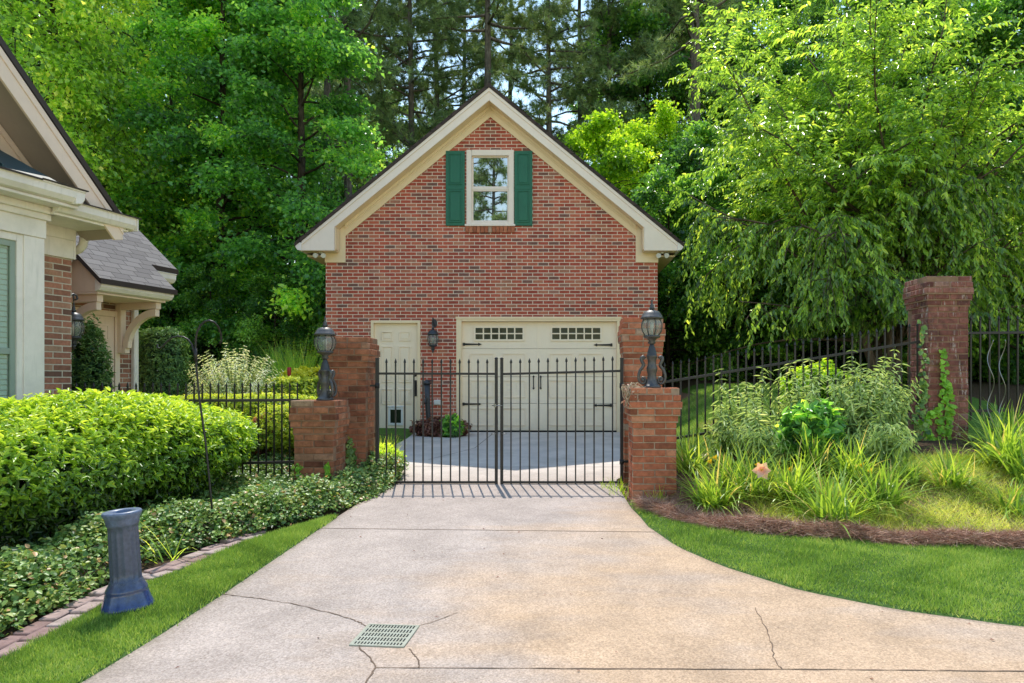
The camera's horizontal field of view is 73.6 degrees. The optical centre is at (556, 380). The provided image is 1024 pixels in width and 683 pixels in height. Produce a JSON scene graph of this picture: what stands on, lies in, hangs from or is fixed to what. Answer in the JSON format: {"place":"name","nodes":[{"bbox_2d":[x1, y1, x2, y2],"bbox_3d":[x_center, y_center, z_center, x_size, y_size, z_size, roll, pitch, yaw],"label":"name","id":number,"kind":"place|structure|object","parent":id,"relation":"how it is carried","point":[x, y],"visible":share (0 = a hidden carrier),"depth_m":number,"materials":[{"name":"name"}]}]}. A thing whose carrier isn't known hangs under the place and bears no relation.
{"place":"outdoors","nodes":[
{"label":"outdoors","id":0,"kind":"place"},
{"bbox_2d":[0,514,337,682],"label":"lawn","id":1,"kind":"structure","parent":0,"point":[137,647],"depth_m":3.88,"materials":[{"name":"green plant"}]},
{"bbox_2d":[100,507,154,615],"bbox_3d":[-2.630,1.099,4.186,0.293,0.616,0.293,0,0,-20],"label":"ceramic pedestal","id":2,"kind":"object","parent":1,"relation":"on","point":[127,589],"visible":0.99,"depth_m":4.11,"materials":[{"name":"blue ceramic"}]},
{"bbox_2d":[251,334,323,389],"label":"ornamental grass","id":3,"kind":"object","parent":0,"point":[291,363],"depth_m":14.01,"materials":[{"name":"green plant"}]},
{"bbox_2d":[0,344,1023,639],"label":"ground","id":4,"kind":"structure","parent":0,"point":[396,434],"depth_m":7.74,"materials":[{"name":"green plant"}]},
{"bbox_2d":[0,0,176,238],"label":"maple tree","id":5,"kind":"object","parent":4,"relation":"on","point":[14,36],"visible":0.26,"depth_m":16.10,"materials":[{"name":"green plant"}]},
{"bbox_2d":[0,35,178,399],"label":"brick house","id":6,"kind":"structure","parent":4,"relation":"on","point":[68,227],"depth_m":7.00,"materials":[{"name":"beige paint"}]},
{"bbox_2d":[0,230,22,399],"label":"window","id":7,"kind":"structure","parent":6,"relation":"in","point":[14,241],"depth_m":6.53,"materials":[{"name":"white glass"}]},
{"bbox_2d":[71,312,117,394],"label":"columnar shrub","id":8,"kind":"object","parent":4,"relation":"on","point":[89,367],"visible":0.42,"depth_m":8.42,"materials":[{"name":"green plant"}]},
{"bbox_2d":[0,0,214,339],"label":"maple tree","id":9,"kind":"object","parent":4,"relation":"on","point":[57,89],"visible":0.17,"depth_m":17.23,"materials":[{"name":"green plant"}]},
{"bbox_2d":[30,1,215,315],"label":"maple tree","id":10,"kind":"object","parent":4,"relation":"on","point":[120,24],"visible":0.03,"depth_m":22.82,"materials":[{"name":"green plant"}]},
{"bbox_2d":[0,386,261,548],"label":"hedge","id":11,"kind":"object","parent":4,"relation":"on","point":[64,458],"visible":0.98,"depth_m":5.48,"materials":[{"name":"green plant"}]},
{"bbox_2d":[0,530,265,657],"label":"brick edging","id":12,"kind":"object","parent":4,"relation":"on","point":[54,619],"visible":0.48,"depth_m":4.23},
{"bbox_2d":[139,325,192,396],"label":"columnar shrub","id":13,"kind":"object","parent":4,"relation":"on","point":[165,374],"visible":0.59,"depth_m":10.39,"materials":[{"name":"green plant"}]},
{"bbox_2d":[77,0,255,367],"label":"sweetgum tree","id":14,"kind":"object","parent":4,"relation":"on","point":[141,25],"visible":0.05,"depth_m":21.33,"materials":[{"name":"green plant"}]},
{"bbox_2d":[139,254,215,389],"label":"forest tree","id":15,"kind":"object","parent":4,"relation":"on","point":[155,324],"visible":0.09,"depth_m":18.69,"materials":[{"name":"green plant"}]},
{"bbox_2d":[75,382,299,475],"bbox_3d":[-4.160,0.573,7.745,2.363,1.110,0.033,0,0,-11],"label":"iron fence","id":16,"kind":"object","parent":4,"relation":"on","point":[257,400],"visible":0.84,"depth_m":7.88,"materials":[{"name":"black metal"}]},
{"bbox_2d":[156,319,221,520],"bbox_3d":[-3.118,0.336,5.808,0.502,1.701,0.141,0,0,0],"label":"shepherd hook","id":17,"kind":"object","parent":4,"relation":"on","point":[194,348],"visible":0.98,"depth_m":5.74,"materials":[{"name":"black metal"}]},
{"bbox_2d":[0,449,408,636],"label":"ivy","id":18,"kind":"object","parent":4,"relation":"on","point":[244,494],"visible":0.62,"depth_m":5.56,"materials":[{"name":"green plant"}]},
{"bbox_2d":[151,261,270,393],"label":"forest tree","id":19,"kind":"object","parent":4,"relation":"on","point":[216,281],"visible":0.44,"depth_m":17.62,"materials":[{"name":"green plant"}]},
{"bbox_2d":[97,0,325,383],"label":"sweetgum tree","id":20,"kind":"object","parent":4,"relation":"on","point":[203,28],"visible":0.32,"depth_m":18.38,"materials":[{"name":"green plant"}]},
{"bbox_2d":[181,343,285,407],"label":"flowering shrub","id":21,"kind":"object","parent":4,"relation":"on","point":[214,379],"visible":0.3,"depth_m":11.04,"materials":[{"name":"green plant"}]},
{"bbox_2d":[179,392,317,418],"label":"box hedge","id":22,"kind":"object","parent":4,"relation":"on","point":[246,396],"visible":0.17,"depth_m":9.73,"materials":[{"name":"green plant"}]},
{"bbox_2d":[173,0,350,384],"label":"sweetgum tree","id":23,"kind":"object","parent":4,"relation":"on","point":[324,195],"visible":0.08,"depth_m":20.89,"materials":[{"name":"green plant"}]},
{"bbox_2d":[222,269,323,380],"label":"forest tree","id":24,"kind":"object","parent":4,"relation":"on","point":[264,279],"visible":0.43,"depth_m":17.24,"materials":[{"name":"green plant"}]},
{"bbox_2d":[255,403,293,452],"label":"box hedge","id":25,"kind":"object","parent":4,"relation":"on","point":[278,414],"visible":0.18,"depth_m":8.56,"materials":[{"name":"green plant"}]},
{"bbox_2d":[168,0,399,370],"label":"sweetgum tree","id":26,"kind":"object","parent":4,"relation":"on","point":[327,47],"visible":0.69,"depth_m":17.75,"materials":[{"name":"green plant"}]},
{"bbox_2d":[248,262,325,369],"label":"forest tree","id":27,"kind":"object","parent":4,"relation":"on","point":[319,296],"visible":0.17,"depth_m":17.37,"materials":[{"name":"green plant"}]},
{"bbox_2d":[254,375,329,407],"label":"box hedge","id":28,"kind":"object","parent":4,"relation":"on","point":[306,390],"visible":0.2,"depth_m":11.31,"materials":[{"name":"green plant"}]},
{"bbox_2d":[289,399,349,482],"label":"brick pillar","id":29,"kind":"structure","parent":4,"relation":"on","point":[319,427],"depth_m":7.72,"materials":[{"name":"brown brick"}]},
{"bbox_2d":[314,317,336,399],"bbox_3d":[-2.690,-0.261,7.930,0.255,0.978,0.250,0,0,-3],"label":"pillar lantern","id":30,"kind":"object","parent":29,"relation":"on","point":[326,375],"visible":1,"depth_m":7.88,"materials":[{"name":"metal"}]},
{"bbox_2d":[326,337,379,466],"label":"brick pillar","id":31,"kind":"structure","parent":4,"relation":"on","point":[351,361],"depth_m":8.39,"materials":[{"name":"brown brick"}]},
{"bbox_2d":[370,357,501,483],"bbox_3d":[-1.473,0.491,8.336,1.619,1.558,0.059,0,0,0],"label":"gate leaf","id":32,"kind":"object","parent":31,"relation":"attached to","point":[404,373],"visible":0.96,"depth_m":8.33,"materials":[{"name":"black metal"}]},
{"bbox_2d":[297,0,426,199],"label":"pine tree","id":33,"kind":"object","parent":4,"relation":"on","point":[377,12],"visible":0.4,"depth_m":27.48,"materials":[{"name":"green plant"}]},
{"bbox_2d":[304,0,427,181],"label":"pine tree","id":34,"kind":"object","parent":4,"relation":"on","point":[389,138],"visible":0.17,"depth_m":32.11,"materials":[{"name":"green plant"}]},
{"bbox_2d":[306,0,425,209],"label":"pine tree","id":35,"kind":"object","parent":4,"relation":"on","point":[354,18],"visible":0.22,"depth_m":24.23,"materials":[{"name":"green plant"}]},
{"bbox_2d":[335,0,470,165],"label":"pine tree","id":36,"kind":"object","parent":4,"relation":"on","point":[439,57],"visible":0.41,"depth_m":30.51,"materials":[{"name":"green plant"}]},
{"bbox_2d":[377,0,505,144],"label":"pine tree","id":37,"kind":"object","parent":4,"relation":"on","point":[458,6],"visible":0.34,"depth_m":35.27,"materials":[{"name":"green plant"}]},
{"bbox_2d":[406,0,506,139],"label":"pine tree","id":38,"kind":"object","parent":4,"relation":"on","point":[481,3],"visible":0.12,"depth_m":39.89,"materials":[{"name":"green plant"}]},
{"bbox_2d":[368,0,570,152],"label":"pine tree","id":39,"kind":"object","parent":4,"relation":"on","point":[487,19],"visible":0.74,"depth_m":28.98,"materials":[{"name":"green plant"}]},
{"bbox_2d":[294,83,683,431],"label":"brick garage","id":40,"kind":"structure","parent":4,"relation":"on","point":[489,222],"depth_m":13.30,"materials":[{"name":"red brick"}]},
{"bbox_2d":[371,320,419,428],"bbox_3d":[-3.139,-0.073,13.347,0.966,2.206,0.117,0,0,0],"label":"door","id":41,"kind":"structure","parent":40,"relation":"in","point":[398,339],"depth_m":13.36,"materials":[{"name":"wood"}]},
{"bbox_2d":[465,150,514,225],"bbox_3d":[-1.297,-3.747,13.310,0.983,1.492,0.120,0,0,0],"label":"window","id":42,"kind":"structure","parent":40,"relation":"in","point":[489,173],"depth_m":13.34,"materials":[{"name":"glass"}]},
{"bbox_2d":[455,317,621,431],"bbox_3d":[-0.355,-0.105,13.350,3.228,2.270,0.160,0,0,0],"label":"garage door","id":43,"kind":"structure","parent":40,"relation":"in","point":[481,339],"depth_m":13.39,"materials":[{"name":"beige metal"}]},
{"bbox_2d":[443,0,566,114],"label":"pine tree","id":44,"kind":"object","parent":4,"relation":"on","point":[499,17],"visible":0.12,"depth_m":37.66,"materials":[{"name":"green plant"}]},
{"bbox_2d":[488,0,613,163],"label":"pine tree","id":45,"kind":"object","parent":4,"relation":"on","point":[551,11],"visible":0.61,"depth_m":30.45,"materials":[{"name":"green plant"}]},
{"bbox_2d":[517,0,662,136],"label":"pine tree","id":46,"kind":"object","parent":4,"relation":"on","point":[578,114],"visible":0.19,"depth_m":36.48,"materials":[{"name":"green plant"}]},
{"bbox_2d":[551,0,659,160],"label":"pine tree","id":47,"kind":"object","parent":4,"relation":"on","point":[599,11],"visible":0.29,"depth_m":32.27,"materials":[{"name":"green plant"}]},
{"bbox_2d":[557,107,684,321],"bbox_3d":[1.392,-3.674,21.665,6.512,9.146,6.962,0,0,0],"label":"redbud tree","id":48,"kind":"object","parent":4,"relation":"on","point":[625,151],"visible":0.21,"depth_m":20.46,"materials":[{"name":"green plant"}]},
{"bbox_2d":[617,317,665,484],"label":"brick pillar","id":49,"kind":"structure","parent":4,"relation":"on","point":[634,345],"depth_m":8.38,"materials":[{"name":"brown brick"}]},
{"bbox_2d":[500,356,627,483],"bbox_3d":[0.095,0.494,8.336,1.578,1.586,0.057,0,0,0],"label":"gate leaf","id":50,"kind":"object","parent":49,"relation":"attached to","point":[594,371],"visible":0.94,"depth_m":8.33,"materials":[{"name":"black metal"}]},
{"bbox_2d":[560,0,734,173],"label":"forest tree","id":51,"kind":"object","parent":4,"relation":"on","point":[630,20],"visible":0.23,"depth_m":32.12,"materials":[{"name":"green plant"}]},
{"bbox_2d":[623,387,682,500],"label":"brick pillar","id":52,"kind":"structure","parent":4,"relation":"on","point":[653,414],"depth_m":7.28,"materials":[{"name":"brown brick"}]},
{"bbox_2d":[637,299,666,387],"bbox_3d":[1.040,-0.411,7.470,0.255,0.978,0.250,0,0,41],"label":"pillar lantern","id":53,"kind":"object","parent":52,"relation":"on","point":[651,381],"visible":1,"depth_m":7.44,"materials":[{"name":"metal"}]},
{"bbox_2d":[612,96,713,298],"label":"redbud tree","id":54,"kind":"object","parent":4,"relation":"on","point":[667,115],"visible":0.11,"depth_m":22.96,"materials":[{"name":"green plant"}]},
{"bbox_2d":[594,0,748,156],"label":"pine tree","id":55,"kind":"object","parent":4,"relation":"on","point":[659,43],"visible":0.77,"depth_m":24.71,"materials":[{"name":"green plant"}]},
{"bbox_2d":[609,0,750,132],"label":"pine tree","id":56,"kind":"object","parent":4,"relation":"on","point":[623,62],"visible":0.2,"depth_m":32.11,"materials":[{"name":"green plant"}]},
{"bbox_2d":[625,162,751,381],"bbox_3d":[2.858,-2.381,17.417,4.031,5.917,4.717,0,0,42],"label":"forest tree","id":57,"kind":"object","parent":4,"relation":"on","point":[650,195],"visible":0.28,"depth_m":16.95,"materials":[{"name":"green plant"}]},
{"bbox_2d":[638,132,757,377],"bbox_3d":[4.012,-3.083,19.038,5.706,7.158,4.876,0,0,12],"label":"forest tree","id":58,"kind":"object","parent":4,"relation":"on","point":[686,160],"visible":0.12,"depth_m":18.25,"materials":[{"name":"green plant"}]},
{"bbox_2d":[625,0,773,142],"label":"pine tree","id":59,"kind":"object","parent":4,"relation":"on","point":[673,13],"visible":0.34,"depth_m":30.82,"materials":[{"name":"green plant"}]},
{"bbox_2d":[676,419,734,475],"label":"daylily","id":60,"kind":"object","parent":4,"relation":"on","point":[692,455],"visible":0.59,"depth_m":7.85,"materials":[{"name":"green plant"}]},
{"bbox_2d":[649,0,767,145],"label":"forest tree","id":61,"kind":"object","parent":4,"relation":"on","point":[685,107],"visible":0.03,"depth_m":33.65,"materials":[{"name":"green plant"}]},
{"bbox_2d":[656,116,766,350],"bbox_3d":[5.278,-4.228,23.066,6.176,9.067,7.227,0,0,-25],"label":"forest tree","id":62,"kind":"object","parent":4,"relation":"on","point":[700,128],"visible":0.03,"depth_m":22.20,"materials":[{"name":"green plant"}]},
{"bbox_2d":[701,366,735,462],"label":"leafy shrub","id":63,"kind":"object","parent":4,"relation":"on","point":[722,446],"visible":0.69,"depth_m":7.89,"materials":[{"name":"green plant"}]},
{"bbox_2d":[669,447,775,515],"bbox_3d":[1.594,0.950,6.810,1.246,0.668,1.271,0,0,28],"label":"daylily","id":64,"kind":"object","parent":4,"relation":"on","point":[707,500],"visible":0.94,"depth_m":6.67,"materials":[{"name":"green plant"}]},
{"bbox_2d":[678,434,781,492],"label":"daylily","id":65,"kind":"object","parent":4,"relation":"on","point":[725,472],"visible":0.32,"depth_m":7.22,"materials":[{"name":"green plant"}]},
{"bbox_2d":[714,365,773,449],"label":"leafy shrub","id":66,"kind":"object","parent":4,"relation":"on","point":[745,403],"visible":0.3,"depth_m":8.08,"materials":[{"name":"green plant"}]},
{"bbox_2d":[665,165,825,381],"bbox_3d":[4.265,-2.332,16.550,3.901,5.726,4.564,0,0,-19],"label":"forest tree","id":67,"kind":"object","parent":4,"relation":"on","point":[702,320],"visible":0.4,"depth_m":15.86,"materials":[{"name":"green plant"}]},
{"bbox_2d":[713,397,793,466],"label":"leafy shrub","id":68,"kind":"object","parent":4,"relation":"on","point":[753,433],"visible":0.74,"depth_m":7.56,"materials":[{"name":"green plant"}]},
{"bbox_2d":[706,435,809,504],"bbox_3d":[2.000,0.879,6.936,1.216,0.650,1.241,0,0,10],"label":"daylily","id":69,"kind":"object","parent":4,"relation":"on","point":[753,489],"visible":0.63,"depth_m":6.85,"materials":[{"name":"green plant"}]},
{"bbox_2d":[700,0,834,131],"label":"forest tree","id":70,"kind":"object","parent":4,"relation":"on","point":[758,3],"visible":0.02,"depth_m":35.64,"materials":[{"name":"green plant"}]},
{"bbox_2d":[700,138,857,376],"bbox_3d":[6.061,-2.823,17.906,4.551,6.681,5.325,0,0,41],"label":"forest tree","id":71,"kind":"object","parent":4,"relation":"on","point":[756,291],"visible":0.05,"depth_m":17.19,"materials":[{"name":"green plant"}]},
{"bbox_2d":[731,437,843,506],"bbox_3d":[2.268,0.868,6.743,1.243,0.653,1.218,0,0,-14],"label":"daylily","id":72,"kind":"object","parent":4,"relation":"on","point":[796,473],"visible":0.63,"depth_m":6.66,"materials":[{"name":"green plant"}]},
{"bbox_2d":[676,383,905,456],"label":"grass","id":73,"kind":"structure","parent":4,"relation":"on","point":[700,399],"depth_m":11.40,"materials":[{"name":"green plant"}]},
{"bbox_2d":[662,323,920,447],"bbox_3d":[2.915,0.074,8.500,3.214,1.610,0.033,0,0,0],"label":"iron fence","id":74,"kind":"object","parent":4,"relation":"on","point":[819,357],"visible":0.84,"depth_m":8.49,"materials":[{"name":"black metal"}]},
{"bbox_2d":[755,357,861,440],"bbox_3d":[2.971,0.310,8.077,0.962,1.188,1.139,0,0,-36],"label":"leafy shrub","id":75,"kind":"object","parent":4,"relation":"on","point":[805,392],"visible":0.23,"depth_m":8.10,"materials":[{"name":"green plant"}]},
{"bbox_2d":[772,397,848,460],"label":"broadleaf plant","id":76,"kind":"object","parent":4,"relation":"on","point":[821,418],"visible":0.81,"depth_m":7.31,"materials":[{"name":"green plant"}]},
{"bbox_2d":[744,0,881,132],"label":"forest tree","id":77,"kind":"object","parent":4,"relation":"on","point":[790,67],"visible":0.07,"depth_m":33.93,"materials":[{"name":"green plant"}]},
{"bbox_2d":[768,421,858,476],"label":"daylily","id":78,"kind":"object","parent":4,"relation":"on","point":[805,457],"visible":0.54,"depth_m":7.10,"materials":[{"name":"green plant"}]},
{"bbox_2d":[777,358,870,407],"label":"green bush","id":79,"kind":"object","parent":4,"relation":"on","point":[823,385],"visible":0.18,"depth_m":9.40,"materials":[{"name":"green plant"}]},
{"bbox_2d":[741,163,907,380],"bbox_3d":[7.098,-2.763,17.037,5.325,6.681,4.551,0,0,11],"label":"forest tree","id":80,"kind":"object","parent":4,"relation":"on","point":[831,351],"visible":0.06,"depth_m":16.58,"materials":[{"name":"green plant"}]},
{"bbox_2d":[627,489,1023,549],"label":"pine straw","id":81,"kind":"object","parent":4,"relation":"on","point":[873,533],"visible":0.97,"depth_m":5.75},
{"bbox_2d":[628,448,1023,532],"bbox_3d":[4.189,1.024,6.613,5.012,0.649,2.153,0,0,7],"label":"grass","id":82,"kind":"structure","parent":4,"relation":"on","point":[947,508],"depth_m":6.41,"materials":[{"name":"green plant"}]},
{"bbox_2d":[747,449,917,539],"bbox_3d":[2.473,0.968,6.071,1.327,0.711,1.354,0,0,-4],"label":"daylily","id":83,"kind":"object","parent":4,"relation":"on","point":[828,505],"visible":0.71,"depth_m":6.08,"materials":[{"name":"green plant"}]},
{"bbox_2d":[658,0,1023,387],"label":"weeping cherry","id":84,"kind":"object","parent":4,"relation":"on","point":[873,233],"visible":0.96,"depth_m":11.90,"materials":[{"name":"green plant"}]},
{"bbox_2d":[806,347,908,448],"bbox_3d":[3.460,0.246,7.945,1.246,1.281,1.142,0,0,0],"label":"leafy shrub","id":85,"kind":"object","parent":4,"relation":"on","point":[852,413],"visible":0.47,"depth_m":7.70,"materials":[{"name":"green plant"}]},
{"bbox_2d":[809,424,923,486],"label":"daylily","id":86,"kind":"object","parent":4,"relation":"on","point":[853,458],"visible":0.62,"depth_m":6.87,"materials":[{"name":"green plant"}]},
{"bbox_2d":[841,349,922,438],"bbox_3d":[3.842,0.224,8.124,0.948,1.277,0.845,0,0,0],"label":"leafy shrub","id":87,"kind":"object","parent":4,"relation":"on","point":[903,420],"visible":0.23,"depth_m":7.95,"materials":[{"name":"green plant"}]},
{"bbox_2d":[844,410,920,468],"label":"leafy shrub","id":88,"kind":"object","parent":4,"relation":"on","point":[881,441],"visible":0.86,"depth_m":7.13,"materials":[{"name":"green leaves"},{"name":"brown twig"}]},
{"bbox_2d":[814,444,951,517],"bbox_3d":[3.058,0.875,6.421,1.255,0.670,1.280,0,0,-22],"label":"daylily","id":89,"kind":"object","parent":4,"relation":"on","point":[889,485],"visible":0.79,"depth_m":6.38,"materials":[{"name":"green plant"}]},
{"bbox_2d":[812,124,1021,383],"bbox_3d":[7.871,-2.703,16.057,4.551,6.681,5.325,0,0,-19],"label":"forest tree","id":90,"kind":"object","parent":4,"relation":"on","point":[905,367],"visible":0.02,"depth_m":14.84,"materials":[{"name":"green plant"}]},
{"bbox_2d":[850,73,1023,381],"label":"forest tree","id":91,"kind":"object","parent":4,"relation":"on","point":[994,361],"visible":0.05,"depth_m":15.72,"materials":[{"name":"green plant"}]},
{"bbox_2d":[903,276,973,439],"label":"brick pillar","id":92,"kind":"structure","parent":4,"relation":"on","point":[937,306],"depth_m":8.35,"materials":[{"name":"brown brick"}]},
{"bbox_2d":[910,320,930,440],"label":"climbing ivy","id":93,"kind":"object","parent":92,"relation":"attached to","point":[924,396],"visible":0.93,"depth_m":8.29,"materials":[{"name":"green plant"}]},
{"bbox_2d":[918,348,957,440],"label":"climbing ivy","id":94,"kind":"object","parent":92,"relation":"attached to","point":[946,384],"visible":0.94,"depth_m":8.31,"materials":[{"name":"green plant"}]},
{"bbox_2d":[872,0,1023,108],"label":"forest tree","id":95,"kind":"object","parent":4,"relation":"on","point":[986,8],"visible":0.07,"depth_m":34.05,"materials":[{"name":"green plant"}]},
{"bbox_2d":[900,436,1000,493],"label":"daylily","id":96,"kind":"object","parent":4,"relation":"on","point":[952,479],"visible":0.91,"depth_m":6.69,"materials":[{"name":"green plant"}]},
{"bbox_2d":[914,0,1023,198],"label":"forest tree","id":97,"kind":"object","parent":4,"relation":"on","point":[1011,4],"visible":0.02,"depth_m":34.95,"materials":[{"name":"green plant"}]},
{"bbox_2d":[940,394,1023,468],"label":"daylily","id":98,"kind":"object","parent":4,"relation":"on","point":[994,441],"visible":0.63,"depth_m":7.14,"materials":[{"name":"green plant"}]},
{"bbox_2d":[945,68,1023,384],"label":"forest tree","id":99,"kind":"object","parent":4,"relation":"on","point":[1003,338],"visible":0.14,"depth_m":14.79,"materials":[{"name":"green plant"}]},
{"bbox_2d":[962,416,1023,486],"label":"daylily","id":100,"kind":"object","parent":4,"relation":"on","point":[1019,468],"visible":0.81,"depth_m":6.77,"materials":[{"name":"green plant"}]},
{"bbox_2d":[968,315,1023,419],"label":"iron fence","id":101,"kind":"object","parent":4,"relation":"on","point":[1017,332],"visible":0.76,"depth_m":8.59,"materials":[{"name":"black metal"}]},
{"bbox_2d":[971,470,1023,519],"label":"daylily","id":102,"kind":"object","parent":4,"relation":"on","point":[1015,501],"visible":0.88,"depth_m":6.22,"materials":[{"name":"green plant"}]},
{"bbox_2d":[38,0,1021,263],"label":"sky","id":103,"kind":"structure","parent":0,"point":[566,116],"materials":[{"name":"white"}]},
{"bbox_2d":[82,432,1023,682],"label":"driveway","id":104,"kind":"structure","parent":0,"point":[562,600],"depth_m":4.18,"materials":[{"name":"concrete"}]},
{"bbox_2d":[349,623,419,647],"bbox_3d":[-0.959,1.437,3.818,0.307,0.046,0.297,0,0,5],"label":"drain grate","id":105,"kind":"object","parent":104,"relation":"on","point":[386,635],"visible":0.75,"depth_m":3.81,"materials":[{"name":"metal"}]},
{"bbox_2d":[628,500,1023,626],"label":"lawn","id":106,"kind":"structure","parent":0,"point":[887,605],"depth_m":4.74,"materials":[{"name":"green plant"}]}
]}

